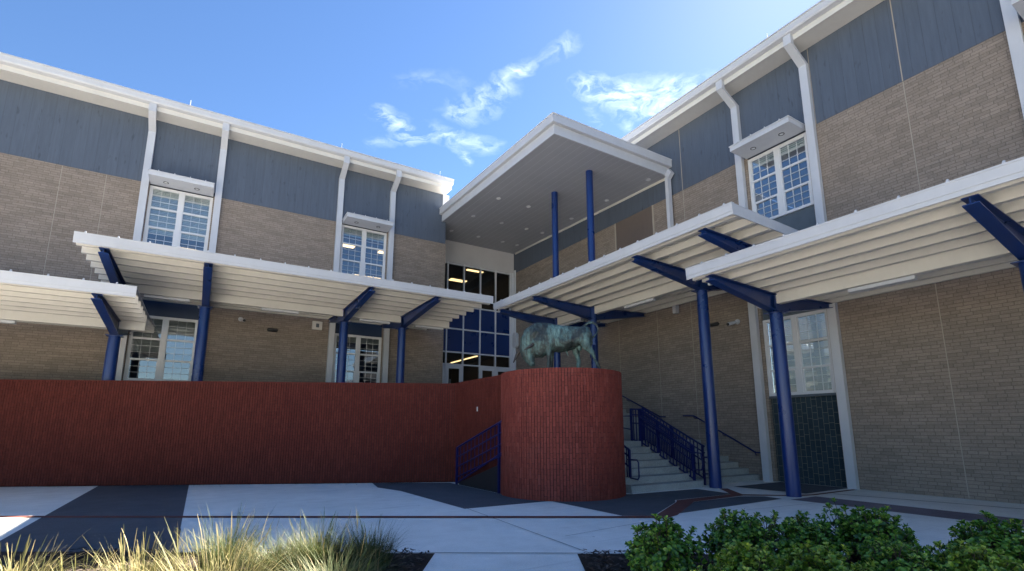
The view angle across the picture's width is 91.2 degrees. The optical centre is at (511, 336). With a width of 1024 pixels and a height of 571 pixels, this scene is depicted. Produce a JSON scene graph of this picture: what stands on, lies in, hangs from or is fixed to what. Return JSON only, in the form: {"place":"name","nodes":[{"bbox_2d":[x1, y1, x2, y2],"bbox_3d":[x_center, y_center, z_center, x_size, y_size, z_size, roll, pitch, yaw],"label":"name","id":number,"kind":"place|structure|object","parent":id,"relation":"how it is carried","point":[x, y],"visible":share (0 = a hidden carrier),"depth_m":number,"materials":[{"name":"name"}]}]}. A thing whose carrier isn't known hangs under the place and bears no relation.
{"place":"outdoors","nodes":[
{"label":"outdoors","id":0,"kind":"place"},
{"bbox_2d":[0,531,88,570],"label":"ornamental grass","id":1,"kind":"object","parent":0,"point":[9,568],"depth_m":4.62,"materials":[{"name":"plant"}]},
{"bbox_2d":[33,547,134,570],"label":"ornamental grass","id":2,"kind":"object","parent":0,"point":[61,567],"depth_m":4.35,"materials":[{"name":"plant"}]},
{"bbox_2d":[114,514,322,570],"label":"ornamental grass","id":3,"kind":"object","parent":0,"point":[234,567],"depth_m":4.27,"materials":[{"name":"plant"}]},
{"bbox_2d":[253,528,415,570],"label":"ornamental grass","id":4,"kind":"object","parent":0,"point":[346,568],"depth_m":4.60,"materials":[{"name":"beige plant"}]},
{"bbox_2d":[0,0,830,392],"label":"sky","id":5,"kind":"structure","parent":0,"point":[445,88],"materials":[{"name":"blue"}]},
{"bbox_2d":[0,480,1023,570],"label":"plaza","id":6,"kind":"structure","parent":0,"point":[504,545],"depth_m":8.55,"materials":[{"name":"concrete"}]},
{"bbox_2d":[0,485,188,551],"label":"dark paving","id":7,"kind":"structure","parent":6,"relation":"on","point":[153,500],"depth_m":8.09,"materials":[{"name":"grey concrete"}]},
{"bbox_2d":[0,482,399,486],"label":"wall base dirt","id":8,"kind":"structure","parent":6,"relation":"on","point":[204,484],"depth_m":13.70,"materials":[{"name":"soil"}]},
{"bbox_2d":[0,379,455,486],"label":"retaining wall","id":9,"kind":"structure","parent":6,"relation":"on","point":[90,432],"depth_m":14.03,"materials":[{"name":"red brick"}]},
{"bbox_2d":[0,488,854,517],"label":"brick band","id":10,"kind":"object","parent":6,"relation":"on","point":[677,507],"visible":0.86,"depth_m":8.71,"materials":[{"name":"red brick"}]},
{"bbox_2d":[0,547,855,570],"bbox_3d":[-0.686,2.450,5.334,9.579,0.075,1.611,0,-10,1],"label":"bark mulch","id":11,"kind":"object","parent":6,"relation":"on","point":[587,556],"visible":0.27,"depth_m":5.64,"materials":[{"name":"brown wood"}]},
{"bbox_2d":[74,527,200,570],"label":"ornamental grass","id":12,"kind":"object","parent":11,"relation":"on","point":[154,565],"depth_m":4.62,"materials":[{"name":"plant"}]},
{"bbox_2d":[175,500,276,570],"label":"ornamental grass","id":13,"kind":"object","parent":11,"relation":"on","point":[223,545],"depth_m":5.35,"materials":[{"name":"beige plant"}]},
{"bbox_2d":[221,518,325,570],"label":"ornamental grass","id":14,"kind":"object","parent":11,"relation":"on","point":[273,555],"depth_m":5.15,"materials":[{"name":"beige plant"}]},
{"bbox_2d":[265,506,373,570],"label":"ornamental grass","id":15,"kind":"object","parent":11,"relation":"on","point":[319,551],"depth_m":5.27,"materials":[{"name":"beige plant"}]},
{"bbox_2d":[325,513,412,570],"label":"ornamental grass","id":16,"kind":"object","parent":11,"relation":"on","point":[372,545],"depth_m":5.29,"materials":[{"name":"plant"}]},
{"bbox_2d":[398,552,484,552],"bbox_3d":[0.003,2.647,6.137,2.827,0.001,0.020,0,-10,1],"label":"paving joint","id":17,"kind":"object","parent":6,"relation":"on","point":[446,552],"visible":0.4,"depth_m":6.15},
{"bbox_2d":[454,375,500,481],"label":"retaining wall","id":18,"kind":"structure","parent":6,"relation":"on","point":[478,406],"depth_m":13.58,"materials":[{"name":"red brick"}]},
{"bbox_2d":[455,420,501,493],"bbox_3d":[-0.838,3.036,12.975,0.128,1.747,2.595,6,-12,-31],"label":"stair railing","id":19,"kind":"object","parent":6,"relation":"on","point":[489,479],"visible":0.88,"depth_m":12.66,"materials":[{"name":"blue metal"}]},
{"bbox_2d":[467,508,588,552],"bbox_3d":[0.049,2.964,7.853,0.012,0.001,3.971,5,-12,-27],"label":"paving joint","id":20,"kind":"object","parent":6,"relation":"on","point":[533,532],"visible":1,"depth_m":7.31,"materials":[{"name":"grey concrete"}]},
{"bbox_2d":[373,483,729,515],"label":"dark paving","id":21,"kind":"structure","parent":6,"relation":"on","point":[640,504],"depth_m":11.01,"materials":[{"name":"grey concrete"}]},
{"bbox_2d":[501,367,625,501],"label":"round plinth","id":22,"kind":"structure","parent":6,"relation":"on","point":[562,434],"depth_m":10.99,"materials":[{"name":"red brick"}]},
{"bbox_2d":[513,321,600,368],"bbox_3d":[1.118,0.305,12.632,2.216,1.371,0.570,-1,-11,5],"label":"bull statue","id":23,"kind":"object","parent":22,"relation":"on","point":[541,340],"visible":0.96,"depth_m":12.48,"materials":[{"name":"teal metal"}]},
{"bbox_2d":[493,201,798,487],"bbox_3d":[4.175,1.227,15.358,5.305,6.170,10.020,6,-12,-31],"label":"walkway canopy","id":24,"kind":"object","parent":6,"relation":"on","point":[639,279],"visible":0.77,"depth_m":13.79,"materials":[{"name":"white metal"}]},
{"bbox_2d":[623,409,759,493],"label":"staircase","id":25,"kind":"structure","parent":6,"relation":"on","point":[658,472],"depth_m":13.88,"materials":[{"name":"concrete"}]},
{"bbox_2d":[439,112,678,367],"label":"entrance roof","id":26,"kind":"structure","parent":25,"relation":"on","point":[553,174],"depth_m":19.88,"materials":[{"name":"white metal"}]},
{"bbox_2d":[624,445,639,479],"bbox_3d":[2.484,2.911,13.204,0.107,2.075,2.372,6,-12,-31],"label":"stair railing","id":27,"kind":"object","parent":25,"relation":"on","point":[628,467],"visible":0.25,"depth_m":12.45,"materials":[{"name":"blue metal"}]},
{"bbox_2d":[623,408,702,480],"bbox_3d":[4.227,3.094,14.364,0.107,2.138,2.953,6,-12,-31],"label":"stair railing","id":28,"kind":"object","parent":25,"relation":"on","point":[656,425],"visible":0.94,"depth_m":14.35,"materials":[{"name":"blue metal"}]},
{"bbox_2d":[641,408,707,484],"bbox_3d":[4.762,3.126,14.639,0.107,2.175,2.545,6,-12,-31],"label":"stair railing","id":29,"kind":"object","parent":25,"relation":"on","point":[671,427],"visible":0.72,"depth_m":14.61,"materials":[{"name":"blue metal"}]},
{"bbox_2d":[680,496,779,512],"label":"dark paving","id":30,"kind":"structure","parent":6,"relation":"on","point":[712,504],"depth_m":10.41,"materials":[{"name":"grey concrete"}]},
{"bbox_2d":[578,554,941,570],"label":"planting bed","id":31,"kind":"object","parent":6,"relation":"on","point":[583,562],"visible":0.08,"depth_m":5.66,"materials":[{"name":"soil"}]},
{"bbox_2d":[624,513,707,570],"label":"evergreen shrub","id":32,"kind":"object","parent":31,"relation":"on","point":[663,546],"visible":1,"depth_m":4.73,"materials":[{"name":"green plant"}]},
{"bbox_2d":[696,540,792,570],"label":"evergreen shrub","id":33,"kind":"object","parent":31,"relation":"on","point":[745,558],"visible":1,"depth_m":3.87,"materials":[{"name":"green plant"}]},
{"bbox_2d":[696,508,794,562],"bbox_3d":[2.432,2.144,5.242,0.865,0.697,0.959,3,-11,-16],"label":"evergreen shrub","id":34,"kind":"object","parent":31,"relation":"on","point":[733,531],"visible":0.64,"depth_m":5.14,"materials":[{"name":"green plant"}]},
{"bbox_2d":[764,510,841,559],"bbox_3d":[3.140,2.204,5.396,0.916,0.635,0.704,10,-15,-44],"label":"evergreen shrub","id":35,"kind":"object","parent":31,"relation":"on","point":[802,529],"visible":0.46,"depth_m":5.25,"materials":[{"name":"green plant"}]},
{"bbox_2d":[773,540,879,570],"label":"evergreen shrub","id":36,"kind":"object","parent":31,"relation":"on","point":[815,558],"visible":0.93,"depth_m":3.98,"materials":[{"name":"green plant"}]},
{"bbox_2d":[815,497,932,566],"bbox_3d":[3.783,2.128,5.311,0.935,0.754,1.037,-3,-11,15],"label":"evergreen shrub","id":37,"kind":"object","parent":31,"relation":"on","point":[854,530],"visible":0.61,"depth_m":5.21,"materials":[{"name":"green plant"}]},
{"bbox_2d":[855,529,949,570],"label":"evergreen shrub","id":38,"kind":"object","parent":31,"relation":"on","point":[897,556],"visible":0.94,"depth_m":4.07,"materials":[{"name":"green plant"}]},
{"bbox_2d":[912,539,1023,570],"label":"evergreen shrub","id":39,"kind":"object","parent":31,"relation":"on","point":[957,558],"visible":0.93,"depth_m":4.00,"materials":[{"name":"green plant"}]},
{"bbox_2d":[939,510,1023,570],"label":"evergreen shrub","id":40,"kind":"object","parent":31,"relation":"on","point":[991,535],"visible":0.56,"depth_m":4.88,"materials":[{"name":"green plant"}]},
{"bbox_2d":[734,482,844,493],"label":"recess paving","id":41,"kind":"structure","parent":6,"relation":"on","point":[780,486],"depth_m":13.01,"materials":[{"name":"grey concrete"}]},
{"bbox_2d":[685,156,1023,496],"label":"walkway canopy","id":42,"kind":"object","parent":6,"relation":"on","point":[972,224],"visible":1,"depth_m":9.60,"materials":[{"name":"white metal"}]},
{"bbox_2d":[791,496,1023,526],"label":"mauve band","id":43,"kind":"object","parent":6,"relation":"on","point":[928,512],"visible":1,"depth_m":9.38,"materials":[{"name":"concrete"}]},
{"bbox_2d":[843,494,1019,508],"bbox_3d":[11.867,2.627,6.026,0.549,0.001,14.525,7,-13,-34],"label":"paving joint","id":44,"kind":"object","parent":6,"relation":"on","point":[932,501],"visible":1,"depth_m":10.49,"materials":[{"name":"grey concrete"}]},
{"label":"ground","id":45,"kind":"structure","parent":0,"visible":0},
{"bbox_2d":[0,52,453,382],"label":"school wing","id":46,"kind":"structure","parent":45,"relation":"on","point":[81,153],"depth_m":18.73,"materials":[{"name":"brick"}]},
{"bbox_2d":[123,315,197,380],"bbox_3d":[-12.261,0.446,17.595,1.960,2.280,0.195,6,-12,-31],"label":"window","id":47,"kind":"structure","parent":46,"relation":"in","point":[161,339],"depth_m":17.64,"materials":[{"name":"white plastic"}]},
{"bbox_2d":[143,185,212,250],"bbox_3d":[-12.261,-4.237,18.461,1.960,2.285,0.195,6,-12,-31],"label":"window","id":48,"kind":"structure","parent":46,"relation":"in","point":[177,233],"depth_m":18.48,"materials":[{"name":"white plastic"}]},
{"bbox_2d":[267,328,277,331],"bbox_3d":[-9.255,-0.253,19.372,0.380,0.126,0.126,6,-12,-31],"label":"wall lamp","id":49,"kind":"object","parent":46,"relation":"attached to","point":[272,329],"visible":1,"depth_m":19.34,"materials":[{"name":"black metal"}]},
{"bbox_2d":[312,321,322,329],"bbox_3d":[-7.875,-0.443,20.271,0.380,0.340,0.107,6,-12,-31],"label":"alarm horn","id":50,"kind":"object","parent":46,"relation":"attached to","point":[316,325],"visible":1,"depth_m":20.23,"materials":[{"name":"white plastic"}]},
{"bbox_2d":[332,333,381,382],"bbox_3d":[-6.513,1.085,21.056,1.960,2.280,0.195,6,-12,-31],"label":"window","id":51,"kind":"structure","parent":46,"relation":"in","point":[356,372],"depth_m":21.13,"materials":[{"name":"white plastic"}]},
{"bbox_2d":[339,224,386,278],"bbox_3d":[-6.513,-3.598,21.922,1.960,2.285,0.195,6,-12,-31],"label":"window","id":52,"kind":"structure","parent":46,"relation":"in","point":[364,232],"depth_m":21.94,"materials":[{"name":"white plastic"}]},
{"bbox_2d":[514,0,1023,503],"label":"school wing","id":53,"kind":"structure","parent":45,"relation":"on","point":[822,110],"depth_m":13.49,"materials":[{"name":"brick"}]},
{"bbox_2d":[512,333,518,347],"bbox_3d":[0.191,0.200,27.544,0.190,0.820,0.340,6,-12,-31],"label":"notice box","id":54,"kind":"object","parent":53,"relation":"attached to","point":[515,340],"visible":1,"depth_m":27.45,"materials":[{"name":"white paint"}]},
{"bbox_2d":[622,395,665,418],"bbox_3d":[4.576,2.471,19.893,0.151,1.676,3.855,6,-12,-31],"label":"wall handrail","id":55,"kind":"object","parent":53,"relation":"attached to","point":[643,407],"depth_m":19.05,"materials":[{"name":"blue metal"}]},
{"bbox_2d":[710,322,718,326],"bbox_3d":[6.772,-0.401,16.811,0.126,0.126,0.380,6,-12,-31],"label":"wall lamp","id":56,"kind":"object","parent":53,"relation":"attached to","point":[714,324],"visible":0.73,"depth_m":16.73,"materials":[{"name":"black metal"}]},
{"bbox_2d":[683,415,760,454],"bbox_3d":[6.744,3.140,16.168,0.151,1.266,2.852,6,-12,-31],"label":"wall handrail","id":57,"kind":"object","parent":53,"relation":"attached to","point":[755,452],"depth_m":15.84,"materials":[{"name":"metal"}]},
{"bbox_2d":[726,319,739,325],"bbox_3d":[7.075,-0.453,16.056,0.428,0.242,0.166,4,-11,-19],"label":"security camera","id":58,"kind":"object","parent":53,"relation":"attached to","point":[736,321],"visible":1,"depth_m":16.04,"materials":[{"name":"white paint"}]},
{"bbox_2d":[747,133,813,219],"bbox_3d":[8.285,-4.789,15.476,0.195,2.285,1.900,6,-12,-31],"label":"window","id":59,"kind":"structure","parent":53,"relation":"in","point":[781,196],"depth_m":15.41,"materials":[{"name":"white plastic"}]},
{"bbox_2d":[762,309,835,395],"bbox_3d":[8.285,0.513,14.496,0.195,2.320,1.900,6,-12,-31],"label":"window","id":60,"kind":"structure","parent":53,"relation":"in","point":[798,367],"depth_m":14.33,"materials":[{"name":"white glass"}]},
{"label":"terrace","id":61,"kind":"structure","parent":0,"visible":0},
{"bbox_2d":[0,269,154,379],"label":"walkway canopy","id":62,"kind":"object","parent":61,"relation":"on","point":[117,311],"visible":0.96,"depth_m":13.10,"materials":[{"name":"white metal"}]},
{"bbox_2d":[73,231,492,382],"bbox_3d":[-7.029,0.196,16.839,11.220,3.536,6.125,6,-12,-31],"label":"walkway canopy","id":63,"kind":"object","parent":61,"relation":"on","point":[206,282],"visible":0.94,"depth_m":15.64,"materials":[{"name":"white metal"}]},
{"bbox_2d":[442,240,515,382],"bbox_3d":[-4.140,-0.157,29.932,5.207,9.010,8.220,6,-12,-31],"label":"entrance front","id":64,"kind":"object","parent":61,"relation":"on","point":[477,343],"visible":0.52,"depth_m":26.98,"materials":[{"name":"blue glass"}]},
{"bbox_2d":[442,364,444,382],"bbox_3d":[-3.768,2.420,25.004,0.870,2.130,0.135,6,-12,-31],"label":"door","id":65,"kind":"structure","parent":64,"relation":"in","point":[443,374],"depth_m":25.30,"materials":[{"name":"metal"}]},
{"bbox_2d":[446,365,461,382],"bbox_3d":[-2.958,2.511,25.492,0.870,2.130,0.135,6,-12,-31],"label":"door","id":66,"kind":"structure","parent":64,"relation":"in","point":[453,373],"depth_m":25.63,"materials":[{"name":"metal"}]},
{"bbox_2d":[480,367,494,377],"bbox_3d":[-1.304,2.695,26.488,0.870,2.130,0.135,6,-12,-31],"label":"door","id":67,"kind":"structure","parent":64,"relation":"in","point":[485,372],"depth_m":26.64,"materials":[{"name":"metal"}]},
{"bbox_2d":[496,368,509,375],"bbox_3d":[-0.498,2.784,26.974,0.860,2.130,0.135,6,-12,-31],"label":"door","id":68,"kind":"structure","parent":64,"relation":"in","point":[499,371],"depth_m":27.08,"materials":[{"name":"metal"}]}
]}

